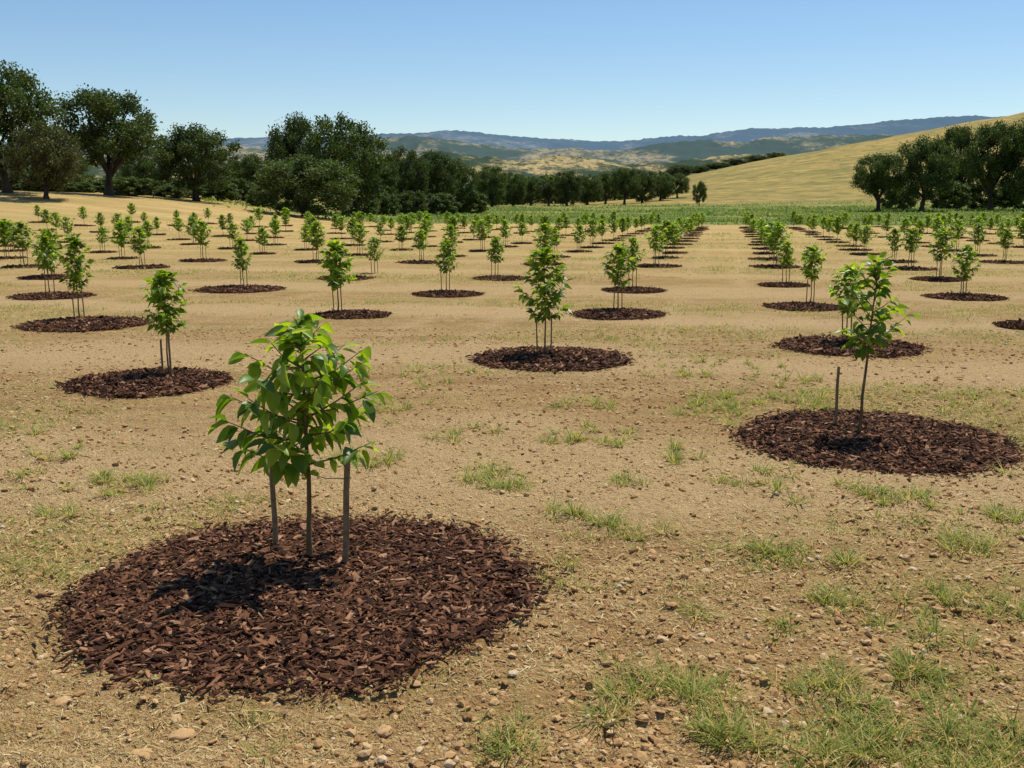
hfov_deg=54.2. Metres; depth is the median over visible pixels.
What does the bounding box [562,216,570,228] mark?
young sapling
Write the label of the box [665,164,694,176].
oak tree
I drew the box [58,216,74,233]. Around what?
young sapling
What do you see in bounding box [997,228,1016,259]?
young sapling
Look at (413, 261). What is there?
mulch ring
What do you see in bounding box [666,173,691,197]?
oak tree
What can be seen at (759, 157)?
oak tree
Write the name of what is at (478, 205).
shrub
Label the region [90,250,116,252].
mulch ring
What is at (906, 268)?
mulch ring
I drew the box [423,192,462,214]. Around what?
shrub
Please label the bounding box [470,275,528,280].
mulch ring
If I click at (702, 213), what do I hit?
young sapling
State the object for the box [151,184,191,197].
shrub
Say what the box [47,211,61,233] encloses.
young sapling
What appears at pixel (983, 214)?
young sapling
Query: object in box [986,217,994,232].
young sapling
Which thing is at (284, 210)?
young sapling
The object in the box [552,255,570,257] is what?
mulch ring
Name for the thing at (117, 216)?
young sapling
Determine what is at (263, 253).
mulch ring
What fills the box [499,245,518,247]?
mulch ring
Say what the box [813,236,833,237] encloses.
mulch ring
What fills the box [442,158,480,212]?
oak tree
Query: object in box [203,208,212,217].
young sapling
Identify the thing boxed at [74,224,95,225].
mulch ring
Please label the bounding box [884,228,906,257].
young sapling
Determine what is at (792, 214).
young sapling
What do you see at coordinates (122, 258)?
mulch ring
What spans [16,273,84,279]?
mulch ring
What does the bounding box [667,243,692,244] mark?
mulch ring
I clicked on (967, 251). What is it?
young sapling
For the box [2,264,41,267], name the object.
mulch ring
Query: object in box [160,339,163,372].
wooden stake
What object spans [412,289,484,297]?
mulch ring
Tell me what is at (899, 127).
hills
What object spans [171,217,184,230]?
young sapling
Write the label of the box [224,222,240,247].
young sapling
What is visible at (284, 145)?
oak tree
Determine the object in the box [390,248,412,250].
mulch ring
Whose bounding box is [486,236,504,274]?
young sapling
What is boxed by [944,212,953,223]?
young sapling
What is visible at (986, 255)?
mulch ring
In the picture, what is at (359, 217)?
young sapling
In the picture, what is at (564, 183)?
oak tree
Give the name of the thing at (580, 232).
young sapling
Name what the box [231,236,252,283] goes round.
young sapling
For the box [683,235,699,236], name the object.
mulch ring
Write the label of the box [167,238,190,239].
mulch ring
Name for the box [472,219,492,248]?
young sapling
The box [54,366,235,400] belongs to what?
mulch ring
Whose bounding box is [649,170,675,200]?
oak tree
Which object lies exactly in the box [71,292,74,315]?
wooden stake
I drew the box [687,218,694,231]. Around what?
young sapling
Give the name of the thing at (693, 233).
mulch ring
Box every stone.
[53,696,70,706]
[130,748,152,759]
[167,728,196,740]
[377,724,392,737]
[744,655,756,662]
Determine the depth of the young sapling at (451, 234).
31.32 m
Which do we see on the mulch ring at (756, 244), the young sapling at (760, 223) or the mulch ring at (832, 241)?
the young sapling at (760, 223)
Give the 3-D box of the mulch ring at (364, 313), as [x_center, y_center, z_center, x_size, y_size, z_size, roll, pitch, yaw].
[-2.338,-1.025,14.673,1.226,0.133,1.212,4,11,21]
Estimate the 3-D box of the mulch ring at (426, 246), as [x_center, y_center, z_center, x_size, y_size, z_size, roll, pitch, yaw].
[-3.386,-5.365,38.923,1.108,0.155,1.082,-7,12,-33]
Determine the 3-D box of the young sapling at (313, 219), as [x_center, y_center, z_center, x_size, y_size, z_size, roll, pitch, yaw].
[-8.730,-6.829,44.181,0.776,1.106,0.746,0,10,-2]
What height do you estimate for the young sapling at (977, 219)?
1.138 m
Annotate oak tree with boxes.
[0,59,66,192]
[0,118,85,198]
[51,83,166,195]
[52,150,95,182]
[117,151,174,184]
[149,122,242,201]
[205,159,239,180]
[226,151,269,196]
[247,153,364,217]
[264,111,320,208]
[294,111,389,214]
[371,149,401,209]
[388,145,432,211]
[407,148,459,212]
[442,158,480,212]
[475,164,509,206]
[499,171,527,205]
[519,176,543,205]
[533,179,556,205]
[552,168,583,205]
[573,174,605,204]
[592,172,619,203]
[608,166,642,204]
[629,169,657,202]
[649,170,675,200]
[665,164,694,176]
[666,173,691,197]
[690,165,710,173]
[692,180,707,205]
[703,162,730,169]
[722,158,752,165]
[743,154,769,161]
[766,152,786,158]
[849,152,908,211]
[890,134,961,211]
[933,122,986,204]
[956,119,1023,210]
[992,118,1023,201]
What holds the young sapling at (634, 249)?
on the mulch ring at (638, 289)
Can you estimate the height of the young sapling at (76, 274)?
1.237 m
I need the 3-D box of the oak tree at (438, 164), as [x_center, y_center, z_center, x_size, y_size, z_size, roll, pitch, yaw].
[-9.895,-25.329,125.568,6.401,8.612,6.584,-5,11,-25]
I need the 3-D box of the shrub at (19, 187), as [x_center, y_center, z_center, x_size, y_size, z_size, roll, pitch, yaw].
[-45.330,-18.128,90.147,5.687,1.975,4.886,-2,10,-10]
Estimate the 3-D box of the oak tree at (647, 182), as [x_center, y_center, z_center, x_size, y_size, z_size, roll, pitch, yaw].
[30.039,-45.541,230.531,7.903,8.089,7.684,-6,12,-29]
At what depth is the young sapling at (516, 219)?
71.77 m
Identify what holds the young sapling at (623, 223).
on the mulch ring
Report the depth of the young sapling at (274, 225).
40.21 m
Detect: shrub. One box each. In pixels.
[0,172,40,190]
[28,178,74,191]
[60,182,97,192]
[86,178,116,192]
[113,176,151,196]
[132,178,170,195]
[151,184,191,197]
[181,185,214,198]
[201,182,241,200]
[228,178,259,200]
[244,186,281,207]
[348,195,380,215]
[377,192,401,215]
[396,190,430,215]
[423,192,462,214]
[457,190,488,213]
[879,185,921,209]
[929,180,972,209]
[961,180,1006,208]
[999,180,1023,208]
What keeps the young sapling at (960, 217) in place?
on the mulch ring
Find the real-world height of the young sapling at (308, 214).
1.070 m
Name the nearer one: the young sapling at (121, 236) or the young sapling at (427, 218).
the young sapling at (121, 236)
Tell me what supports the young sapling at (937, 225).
on the mulch ring at (930, 246)
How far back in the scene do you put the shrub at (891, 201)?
158.14 m
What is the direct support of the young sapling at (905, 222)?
on the mulch ring
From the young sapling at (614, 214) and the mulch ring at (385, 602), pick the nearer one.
the mulch ring at (385, 602)
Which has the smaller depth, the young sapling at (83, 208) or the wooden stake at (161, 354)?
the wooden stake at (161, 354)
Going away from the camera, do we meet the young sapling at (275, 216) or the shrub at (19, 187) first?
the young sapling at (275, 216)
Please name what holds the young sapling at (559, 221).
on the mulch ring
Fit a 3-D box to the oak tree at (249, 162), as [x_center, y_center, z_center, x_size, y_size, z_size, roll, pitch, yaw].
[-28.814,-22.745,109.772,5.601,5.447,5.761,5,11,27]
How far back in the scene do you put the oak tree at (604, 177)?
234.03 m
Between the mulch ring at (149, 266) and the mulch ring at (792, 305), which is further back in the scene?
the mulch ring at (149, 266)
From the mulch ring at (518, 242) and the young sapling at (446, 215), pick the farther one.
the young sapling at (446, 215)
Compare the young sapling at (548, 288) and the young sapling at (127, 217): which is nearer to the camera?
the young sapling at (548, 288)
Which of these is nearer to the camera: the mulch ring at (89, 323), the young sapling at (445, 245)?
the mulch ring at (89, 323)
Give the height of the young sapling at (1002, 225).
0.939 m
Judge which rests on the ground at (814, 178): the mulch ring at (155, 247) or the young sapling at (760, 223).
the mulch ring at (155, 247)
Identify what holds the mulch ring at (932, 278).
on the ground at (814, 178)
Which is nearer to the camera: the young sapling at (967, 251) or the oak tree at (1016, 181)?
the young sapling at (967, 251)
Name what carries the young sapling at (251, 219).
on the mulch ring
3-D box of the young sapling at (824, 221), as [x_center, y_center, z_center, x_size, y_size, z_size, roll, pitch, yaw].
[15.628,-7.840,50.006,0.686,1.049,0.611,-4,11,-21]
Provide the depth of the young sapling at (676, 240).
33.40 m
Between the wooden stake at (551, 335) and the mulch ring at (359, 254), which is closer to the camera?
the wooden stake at (551, 335)
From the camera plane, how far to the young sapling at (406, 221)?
46.82 m
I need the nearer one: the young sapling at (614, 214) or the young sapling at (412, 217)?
the young sapling at (412, 217)
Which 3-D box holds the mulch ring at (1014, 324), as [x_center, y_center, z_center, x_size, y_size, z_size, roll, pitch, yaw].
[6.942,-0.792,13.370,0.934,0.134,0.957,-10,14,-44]
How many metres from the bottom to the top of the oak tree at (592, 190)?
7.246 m
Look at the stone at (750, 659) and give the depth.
3.55 m
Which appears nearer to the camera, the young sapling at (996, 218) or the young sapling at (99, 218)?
the young sapling at (99, 218)
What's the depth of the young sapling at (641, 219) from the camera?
59.29 m
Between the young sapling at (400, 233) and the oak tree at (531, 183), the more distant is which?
the oak tree at (531, 183)
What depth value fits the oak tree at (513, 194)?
195.19 m
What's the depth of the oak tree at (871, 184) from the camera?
145.63 m
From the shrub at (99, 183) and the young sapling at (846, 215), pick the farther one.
the shrub at (99, 183)
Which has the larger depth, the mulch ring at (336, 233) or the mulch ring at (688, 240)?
the mulch ring at (336, 233)
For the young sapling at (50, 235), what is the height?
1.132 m
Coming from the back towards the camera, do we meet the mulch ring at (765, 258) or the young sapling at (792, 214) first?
the young sapling at (792, 214)
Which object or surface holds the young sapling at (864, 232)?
on the mulch ring at (861, 253)
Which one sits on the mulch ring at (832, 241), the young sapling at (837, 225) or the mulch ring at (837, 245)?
the young sapling at (837, 225)
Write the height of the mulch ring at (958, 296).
0.133 m
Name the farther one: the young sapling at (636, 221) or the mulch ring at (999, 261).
the young sapling at (636, 221)
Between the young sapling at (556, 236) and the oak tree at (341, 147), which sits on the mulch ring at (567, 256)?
the young sapling at (556, 236)
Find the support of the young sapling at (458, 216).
on the mulch ring
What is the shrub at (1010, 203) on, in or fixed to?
on the ground at (814, 178)
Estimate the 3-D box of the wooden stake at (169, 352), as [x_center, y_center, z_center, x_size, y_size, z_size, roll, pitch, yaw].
[-3.207,-0.266,9.370,0.021,0.473,0.020,0,10,0]
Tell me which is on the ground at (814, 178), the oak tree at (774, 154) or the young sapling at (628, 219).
the oak tree at (774, 154)
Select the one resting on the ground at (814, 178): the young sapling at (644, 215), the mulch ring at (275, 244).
the mulch ring at (275, 244)
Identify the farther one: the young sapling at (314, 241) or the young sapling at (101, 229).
the young sapling at (101, 229)
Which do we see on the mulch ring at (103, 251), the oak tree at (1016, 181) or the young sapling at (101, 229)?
the young sapling at (101, 229)
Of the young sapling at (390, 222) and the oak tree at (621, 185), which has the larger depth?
the oak tree at (621, 185)
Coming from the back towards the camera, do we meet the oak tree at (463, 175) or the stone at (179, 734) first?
the oak tree at (463, 175)
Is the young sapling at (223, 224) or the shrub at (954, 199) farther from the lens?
the shrub at (954, 199)
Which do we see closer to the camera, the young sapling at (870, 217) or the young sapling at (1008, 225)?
the young sapling at (1008, 225)
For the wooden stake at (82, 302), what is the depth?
14.12 m
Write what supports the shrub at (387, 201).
on the ground at (814, 178)
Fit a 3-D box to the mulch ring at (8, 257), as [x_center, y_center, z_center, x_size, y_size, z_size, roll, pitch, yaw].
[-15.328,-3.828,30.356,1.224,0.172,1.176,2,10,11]
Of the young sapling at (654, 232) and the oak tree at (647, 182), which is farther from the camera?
the oak tree at (647, 182)
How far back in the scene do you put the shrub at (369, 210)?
101.79 m
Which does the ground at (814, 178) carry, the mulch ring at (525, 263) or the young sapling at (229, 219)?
the mulch ring at (525, 263)
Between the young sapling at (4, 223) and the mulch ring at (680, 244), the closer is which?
the young sapling at (4, 223)
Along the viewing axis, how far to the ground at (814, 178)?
6.47 m
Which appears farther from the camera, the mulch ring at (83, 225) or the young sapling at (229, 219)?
the young sapling at (229, 219)
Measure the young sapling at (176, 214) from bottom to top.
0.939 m
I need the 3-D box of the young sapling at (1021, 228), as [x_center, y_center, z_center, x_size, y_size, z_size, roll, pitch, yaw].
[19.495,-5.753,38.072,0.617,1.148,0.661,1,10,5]
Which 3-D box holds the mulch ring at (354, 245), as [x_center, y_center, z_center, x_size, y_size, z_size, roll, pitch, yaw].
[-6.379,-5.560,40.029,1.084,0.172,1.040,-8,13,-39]
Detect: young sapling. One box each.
[0,219,15,255]
[4,220,33,264]
[6,221,16,248]
[29,233,61,290]
[31,227,65,274]
[33,205,42,219]
[40,209,51,228]
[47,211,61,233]
[55,232,94,317]
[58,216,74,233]
[77,206,86,218]
[94,212,104,226]
[96,226,108,248]
[110,212,125,225]
[110,220,130,255]
[122,215,134,239]
[126,203,136,213]
[127,226,152,264]
[138,269,188,373]
[139,211,147,222]
[141,220,152,243]
[152,216,161,228]
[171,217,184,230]
[172,210,180,219]
[182,216,200,243]
[189,219,212,259]
[190,212,197,223]
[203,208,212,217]
[207,308,393,558]
[217,214,227,229]
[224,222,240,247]
[225,213,233,223]
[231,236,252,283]
[240,218,253,232]
[247,216,257,227]
[253,207,263,226]
[254,226,269,251]
[268,219,280,234]
[270,213,280,236]
[280,214,289,228]
[281,207,289,217]
[298,225,312,247]
[303,212,312,223]
[305,220,326,259]
[306,217,321,232]
[318,238,356,309]
[330,214,339,227]
[335,216,346,237]
[345,217,357,243]
[348,222,367,245]
[353,211,365,224]
[364,237,384,272]
[368,213,374,220]
[373,222,386,239]
[380,215,387,223]
[386,217,395,228]
[394,225,408,242]
[396,213,402,223]
[398,215,414,230]
[408,213,416,231]
[410,230,427,260]
[415,211,423,226]
[416,219,432,243]
[420,214,431,228]
[436,238,459,288]
[441,224,460,254]
[442,211,451,223]
[446,216,459,237]
[455,213,461,221]
[458,215,467,226]
[468,220,477,238]
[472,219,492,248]
[484,214,495,236]
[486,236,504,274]
[493,215,500,224]
[499,219,512,244]
[513,213,520,221]
[513,246,573,351]
[516,221,527,235]
[518,213,525,225]
[526,215,534,225]
[531,222,556,248]
[538,215,551,230]
[548,228,560,250]
[554,216,564,231]
[560,211,568,225]
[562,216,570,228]
[570,225,588,243]
[573,217,581,225]
[579,212,591,228]
[584,218,602,245]
[589,212,596,221]
[596,219,608,241]
[599,213,606,223]
[599,242,634,307]
[609,211,617,220]
[609,219,618,238]
[617,217,627,237]
[620,237,646,285]
[624,217,633,234]
[631,218,639,232]
[638,214,649,226]
[638,215,646,230]
[643,224,667,265]
[648,214,655,224]
[649,212,657,222]
[655,213,660,222]
[658,220,677,255]
[666,224,683,251]
[674,217,686,235]
[682,219,690,233]
[687,215,697,229]
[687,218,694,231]
[691,213,701,225]
[700,212,706,225]
[743,214,750,224]
[746,214,757,224]
[748,219,756,230]
[754,217,764,238]
[755,219,765,240]
[757,222,771,251]
[763,221,781,257]
[763,221,793,264]
[776,241,796,281]
[789,211,798,221]
[796,215,804,228]
[798,245,827,300]
[807,218,818,229]
[809,214,818,226]
[818,217,827,236]
[824,216,835,232]
[827,263,873,339]
[830,215,846,236]
[835,252,920,431]
[841,212,851,222]
[844,222,854,237]
[848,222,862,248]
[858,224,876,252]
[859,214,872,224]
[866,213,875,224]
[876,214,881,224]
[880,219,891,233]
[883,212,892,219]
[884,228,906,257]
[898,218,911,232]
[901,228,922,267]
[910,215,919,225]
[915,219,926,233]
[923,214,933,231]
[928,226,956,276]
[930,216,943,235]
[939,214,949,227]
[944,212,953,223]
[947,218,967,249]
[951,244,981,293]
[955,214,967,233]
[967,222,989,254]
[971,216,984,230]
[980,212,987,222]
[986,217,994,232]
[994,213,1001,227]
[994,222,1007,238]
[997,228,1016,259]
[1003,218,1013,227]
[1013,216,1020,229]
[1016,218,1023,246]
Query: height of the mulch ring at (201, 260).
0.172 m
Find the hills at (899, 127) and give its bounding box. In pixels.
[2,115,1004,150]
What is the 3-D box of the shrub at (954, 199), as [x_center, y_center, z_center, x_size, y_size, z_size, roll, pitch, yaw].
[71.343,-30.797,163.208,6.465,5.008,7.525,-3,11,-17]
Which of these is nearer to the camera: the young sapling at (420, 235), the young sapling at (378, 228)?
the young sapling at (420, 235)
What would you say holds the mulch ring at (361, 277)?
on the ground at (814, 178)
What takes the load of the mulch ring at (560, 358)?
on the ground at (814, 178)
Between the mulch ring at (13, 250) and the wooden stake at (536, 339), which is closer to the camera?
the wooden stake at (536, 339)
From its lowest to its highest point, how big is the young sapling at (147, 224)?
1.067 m
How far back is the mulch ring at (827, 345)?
11.16 m
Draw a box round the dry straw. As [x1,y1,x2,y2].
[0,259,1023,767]
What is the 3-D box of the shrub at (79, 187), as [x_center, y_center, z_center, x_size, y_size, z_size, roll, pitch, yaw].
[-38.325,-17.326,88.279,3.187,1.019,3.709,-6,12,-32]
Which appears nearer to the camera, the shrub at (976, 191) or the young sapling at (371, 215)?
the young sapling at (371, 215)
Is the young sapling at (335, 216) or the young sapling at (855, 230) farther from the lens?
the young sapling at (335, 216)
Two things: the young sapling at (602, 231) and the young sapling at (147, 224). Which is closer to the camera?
the young sapling at (147, 224)
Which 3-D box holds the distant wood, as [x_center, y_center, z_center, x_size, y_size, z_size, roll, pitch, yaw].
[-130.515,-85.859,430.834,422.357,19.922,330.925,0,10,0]
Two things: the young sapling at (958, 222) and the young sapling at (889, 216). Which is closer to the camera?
the young sapling at (958, 222)
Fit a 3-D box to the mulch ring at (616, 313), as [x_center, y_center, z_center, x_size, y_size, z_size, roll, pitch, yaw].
[1.599,-1.042,14.759,1.524,0.134,1.591,-5,11,-25]
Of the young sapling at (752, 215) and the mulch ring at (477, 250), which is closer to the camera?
the mulch ring at (477, 250)
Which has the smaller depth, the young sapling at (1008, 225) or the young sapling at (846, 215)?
the young sapling at (1008, 225)
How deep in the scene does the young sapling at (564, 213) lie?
71.34 m
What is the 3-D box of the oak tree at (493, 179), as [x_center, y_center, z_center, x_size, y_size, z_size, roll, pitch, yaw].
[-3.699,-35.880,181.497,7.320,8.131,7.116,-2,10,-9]
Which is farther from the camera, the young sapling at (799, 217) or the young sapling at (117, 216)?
the young sapling at (799, 217)
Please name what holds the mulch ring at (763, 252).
on the ground at (814, 178)
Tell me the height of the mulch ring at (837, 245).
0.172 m
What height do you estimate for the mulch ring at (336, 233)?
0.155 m
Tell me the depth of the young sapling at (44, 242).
18.11 m
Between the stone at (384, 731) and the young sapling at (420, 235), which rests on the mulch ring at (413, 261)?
the young sapling at (420, 235)
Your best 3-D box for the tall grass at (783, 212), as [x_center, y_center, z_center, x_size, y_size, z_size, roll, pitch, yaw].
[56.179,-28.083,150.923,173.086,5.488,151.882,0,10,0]
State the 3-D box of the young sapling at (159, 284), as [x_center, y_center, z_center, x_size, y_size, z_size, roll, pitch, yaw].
[-3.253,-0.568,9.404,0.455,1.022,0.511,-3,11,-18]
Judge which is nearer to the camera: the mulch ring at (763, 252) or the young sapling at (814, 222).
the mulch ring at (763, 252)
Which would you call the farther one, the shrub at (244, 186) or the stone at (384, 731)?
the shrub at (244, 186)
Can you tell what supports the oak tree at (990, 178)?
on the ground at (814, 178)
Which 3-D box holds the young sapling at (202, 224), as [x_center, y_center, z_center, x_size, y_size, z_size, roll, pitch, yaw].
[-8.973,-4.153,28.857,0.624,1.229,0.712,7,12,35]
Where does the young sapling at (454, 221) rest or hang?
on the mulch ring
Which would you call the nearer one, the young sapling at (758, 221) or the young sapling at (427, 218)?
the young sapling at (758, 221)
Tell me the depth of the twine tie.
4.38 m
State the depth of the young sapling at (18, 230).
25.95 m
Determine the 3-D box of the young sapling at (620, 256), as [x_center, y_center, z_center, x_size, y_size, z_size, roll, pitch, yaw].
[1.588,-1.615,15.134,0.609,1.064,0.534,-7,12,-33]
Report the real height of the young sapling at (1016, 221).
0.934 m
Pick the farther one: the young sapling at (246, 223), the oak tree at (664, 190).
the oak tree at (664, 190)
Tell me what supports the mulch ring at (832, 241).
on the ground at (814, 178)
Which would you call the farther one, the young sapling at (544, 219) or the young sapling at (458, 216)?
the young sapling at (458, 216)
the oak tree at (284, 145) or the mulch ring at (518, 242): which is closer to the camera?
the mulch ring at (518, 242)
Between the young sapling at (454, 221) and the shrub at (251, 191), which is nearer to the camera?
the young sapling at (454, 221)
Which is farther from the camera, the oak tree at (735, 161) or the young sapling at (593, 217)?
the oak tree at (735, 161)
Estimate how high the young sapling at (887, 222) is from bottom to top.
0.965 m
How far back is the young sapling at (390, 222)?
54.53 m
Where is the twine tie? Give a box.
[301,474,350,478]
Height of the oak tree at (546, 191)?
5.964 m
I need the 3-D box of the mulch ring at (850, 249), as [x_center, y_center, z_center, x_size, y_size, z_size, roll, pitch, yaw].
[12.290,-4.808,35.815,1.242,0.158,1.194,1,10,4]
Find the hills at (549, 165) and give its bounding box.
[0,151,757,204]
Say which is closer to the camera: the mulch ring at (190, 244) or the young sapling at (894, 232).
the young sapling at (894, 232)
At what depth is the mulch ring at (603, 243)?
41.58 m
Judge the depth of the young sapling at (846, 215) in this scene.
67.31 m
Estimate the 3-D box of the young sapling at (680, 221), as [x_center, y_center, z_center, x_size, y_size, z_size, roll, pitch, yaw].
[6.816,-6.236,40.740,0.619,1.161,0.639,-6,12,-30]
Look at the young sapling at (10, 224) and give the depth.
34.87 m
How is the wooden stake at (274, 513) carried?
in the mulch ring at (385, 602)
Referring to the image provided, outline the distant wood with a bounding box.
[16,167,647,205]
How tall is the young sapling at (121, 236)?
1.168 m
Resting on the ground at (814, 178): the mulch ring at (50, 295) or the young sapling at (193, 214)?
the mulch ring at (50, 295)
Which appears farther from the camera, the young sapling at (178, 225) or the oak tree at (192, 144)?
the oak tree at (192, 144)
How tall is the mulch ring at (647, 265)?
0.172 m
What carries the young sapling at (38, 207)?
on the mulch ring
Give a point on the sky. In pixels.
(590, 70)
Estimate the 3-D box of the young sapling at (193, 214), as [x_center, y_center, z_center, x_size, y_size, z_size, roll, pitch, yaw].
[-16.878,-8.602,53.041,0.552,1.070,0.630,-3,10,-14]
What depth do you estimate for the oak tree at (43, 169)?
67.56 m
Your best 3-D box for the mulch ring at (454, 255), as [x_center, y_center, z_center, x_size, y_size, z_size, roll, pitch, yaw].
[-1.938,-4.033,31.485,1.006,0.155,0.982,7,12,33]
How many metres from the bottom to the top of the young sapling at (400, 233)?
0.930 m
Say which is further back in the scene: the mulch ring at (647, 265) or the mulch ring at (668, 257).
the mulch ring at (668, 257)
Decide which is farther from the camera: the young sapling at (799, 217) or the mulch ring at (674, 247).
the young sapling at (799, 217)
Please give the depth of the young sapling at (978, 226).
31.76 m
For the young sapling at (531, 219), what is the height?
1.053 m
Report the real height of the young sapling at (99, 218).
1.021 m
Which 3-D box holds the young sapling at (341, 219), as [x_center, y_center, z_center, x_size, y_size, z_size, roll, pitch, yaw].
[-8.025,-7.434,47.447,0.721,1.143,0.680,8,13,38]
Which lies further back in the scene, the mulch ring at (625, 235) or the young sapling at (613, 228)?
the mulch ring at (625, 235)
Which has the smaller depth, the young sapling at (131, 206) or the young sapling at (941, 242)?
the young sapling at (941, 242)
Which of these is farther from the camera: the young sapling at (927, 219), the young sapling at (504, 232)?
the young sapling at (927, 219)
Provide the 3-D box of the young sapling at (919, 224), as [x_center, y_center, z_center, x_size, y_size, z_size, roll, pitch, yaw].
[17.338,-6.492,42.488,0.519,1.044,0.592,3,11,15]
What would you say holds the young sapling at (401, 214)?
on the mulch ring
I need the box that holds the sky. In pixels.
[0,0,1023,141]
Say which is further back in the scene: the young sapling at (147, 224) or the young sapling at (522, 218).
the young sapling at (522, 218)
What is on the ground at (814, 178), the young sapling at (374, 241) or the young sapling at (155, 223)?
the young sapling at (374, 241)
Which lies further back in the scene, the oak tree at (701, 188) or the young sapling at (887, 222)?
the oak tree at (701, 188)
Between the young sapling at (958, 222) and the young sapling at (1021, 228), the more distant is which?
the young sapling at (1021, 228)
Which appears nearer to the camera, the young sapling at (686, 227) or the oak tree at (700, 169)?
the young sapling at (686, 227)
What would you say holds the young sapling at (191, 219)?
on the mulch ring at (190, 244)
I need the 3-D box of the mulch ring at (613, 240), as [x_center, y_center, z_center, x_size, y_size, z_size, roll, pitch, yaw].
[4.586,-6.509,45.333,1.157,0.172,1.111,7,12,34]
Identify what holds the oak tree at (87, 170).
on the ground at (814, 178)
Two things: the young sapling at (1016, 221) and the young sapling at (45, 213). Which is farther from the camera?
the young sapling at (1016, 221)
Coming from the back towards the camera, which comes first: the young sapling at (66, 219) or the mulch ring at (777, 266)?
the young sapling at (66, 219)
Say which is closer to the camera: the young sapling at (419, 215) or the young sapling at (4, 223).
the young sapling at (4, 223)
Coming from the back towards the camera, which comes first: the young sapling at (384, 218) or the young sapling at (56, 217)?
the young sapling at (384, 218)
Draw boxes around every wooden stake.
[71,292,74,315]
[81,285,84,317]
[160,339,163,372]
[167,330,171,373]
[269,465,278,545]
[342,461,350,563]
[536,322,537,352]
[550,312,552,351]
[834,366,839,425]
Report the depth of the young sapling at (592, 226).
37.73 m
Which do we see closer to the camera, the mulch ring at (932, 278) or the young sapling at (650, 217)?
the mulch ring at (932, 278)
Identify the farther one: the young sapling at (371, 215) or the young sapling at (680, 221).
the young sapling at (371, 215)
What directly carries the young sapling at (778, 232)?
on the mulch ring at (777, 266)
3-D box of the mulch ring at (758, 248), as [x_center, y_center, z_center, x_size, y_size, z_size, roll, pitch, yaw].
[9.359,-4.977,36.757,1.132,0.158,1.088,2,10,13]
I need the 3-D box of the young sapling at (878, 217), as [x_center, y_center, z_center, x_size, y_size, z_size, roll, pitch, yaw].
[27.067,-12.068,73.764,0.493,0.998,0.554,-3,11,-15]
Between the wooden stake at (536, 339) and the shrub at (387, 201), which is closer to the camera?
the wooden stake at (536, 339)
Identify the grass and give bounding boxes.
[0,216,1023,767]
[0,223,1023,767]
[153,196,1023,225]
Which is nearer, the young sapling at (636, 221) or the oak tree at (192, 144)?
the young sapling at (636, 221)
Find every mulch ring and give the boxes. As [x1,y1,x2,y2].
[0,249,25,251]
[0,255,28,259]
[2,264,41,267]
[5,291,97,299]
[9,315,157,332]
[9,507,575,713]
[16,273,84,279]
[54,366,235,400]
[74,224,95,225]
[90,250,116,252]
[107,256,137,259]
[112,263,170,269]
[132,245,160,248]
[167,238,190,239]
[178,258,226,261]
[181,243,207,244]
[188,284,286,292]
[210,234,229,236]
[217,247,247,249]
[249,251,275,254]
[266,243,286,245]
[294,247,317,250]
[294,259,323,262]
[314,308,392,318]
[316,274,375,280]
[327,232,346,233]
[344,244,365,245]
[348,252,369,255]
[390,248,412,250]
[395,259,445,263]
[410,245,438,246]
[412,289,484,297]
[436,254,465,256]
[465,345,641,373]
[469,249,496,251]
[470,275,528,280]
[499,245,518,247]
[510,241,532,243]
[520,261,565,265]
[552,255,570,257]
[563,306,670,319]
[566,249,592,252]
[580,246,603,247]
[590,242,614,243]
[601,286,668,293]
[602,239,625,240]
[618,234,635,236]
[637,263,681,267]
[651,255,679,258]
[661,246,684,248]
[663,251,687,253]
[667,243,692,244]
[678,239,696,241]
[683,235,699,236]
[684,233,702,234]
[722,407,1023,480]
[747,243,768,245]
[747,256,796,260]
[748,264,801,268]
[751,247,778,249]
[752,251,780,253]
[757,281,810,287]
[757,300,838,311]
[768,333,934,359]
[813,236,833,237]
[827,240,848,242]
[834,244,863,246]
[837,248,871,250]
[849,252,879,255]
[872,257,918,262]
[885,265,935,270]
[907,275,969,281]
[920,245,946,247]
[920,291,1009,301]
[960,253,996,256]
[976,259,1023,263]
[992,318,1023,329]
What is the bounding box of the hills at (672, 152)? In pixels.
[3,134,894,167]
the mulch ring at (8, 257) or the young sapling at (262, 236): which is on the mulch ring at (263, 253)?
the young sapling at (262, 236)
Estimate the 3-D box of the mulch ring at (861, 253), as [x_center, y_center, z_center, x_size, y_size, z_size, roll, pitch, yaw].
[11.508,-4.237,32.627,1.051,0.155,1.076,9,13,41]
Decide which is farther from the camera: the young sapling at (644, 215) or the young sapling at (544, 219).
the young sapling at (644, 215)
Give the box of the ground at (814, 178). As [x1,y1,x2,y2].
[0,112,1023,767]
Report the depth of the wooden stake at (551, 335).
10.68 m
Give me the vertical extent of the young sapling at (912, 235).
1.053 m
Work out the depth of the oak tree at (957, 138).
166.31 m
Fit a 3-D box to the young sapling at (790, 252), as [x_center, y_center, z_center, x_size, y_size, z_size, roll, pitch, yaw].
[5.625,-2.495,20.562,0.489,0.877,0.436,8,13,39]
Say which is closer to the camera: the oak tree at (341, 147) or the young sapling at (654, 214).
the young sapling at (654, 214)
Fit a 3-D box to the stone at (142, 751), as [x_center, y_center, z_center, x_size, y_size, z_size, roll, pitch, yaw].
[-1.095,1.094,2.951,0.074,0.029,0.052,-1,10,-4]
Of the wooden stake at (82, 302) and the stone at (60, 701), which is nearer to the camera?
the stone at (60, 701)

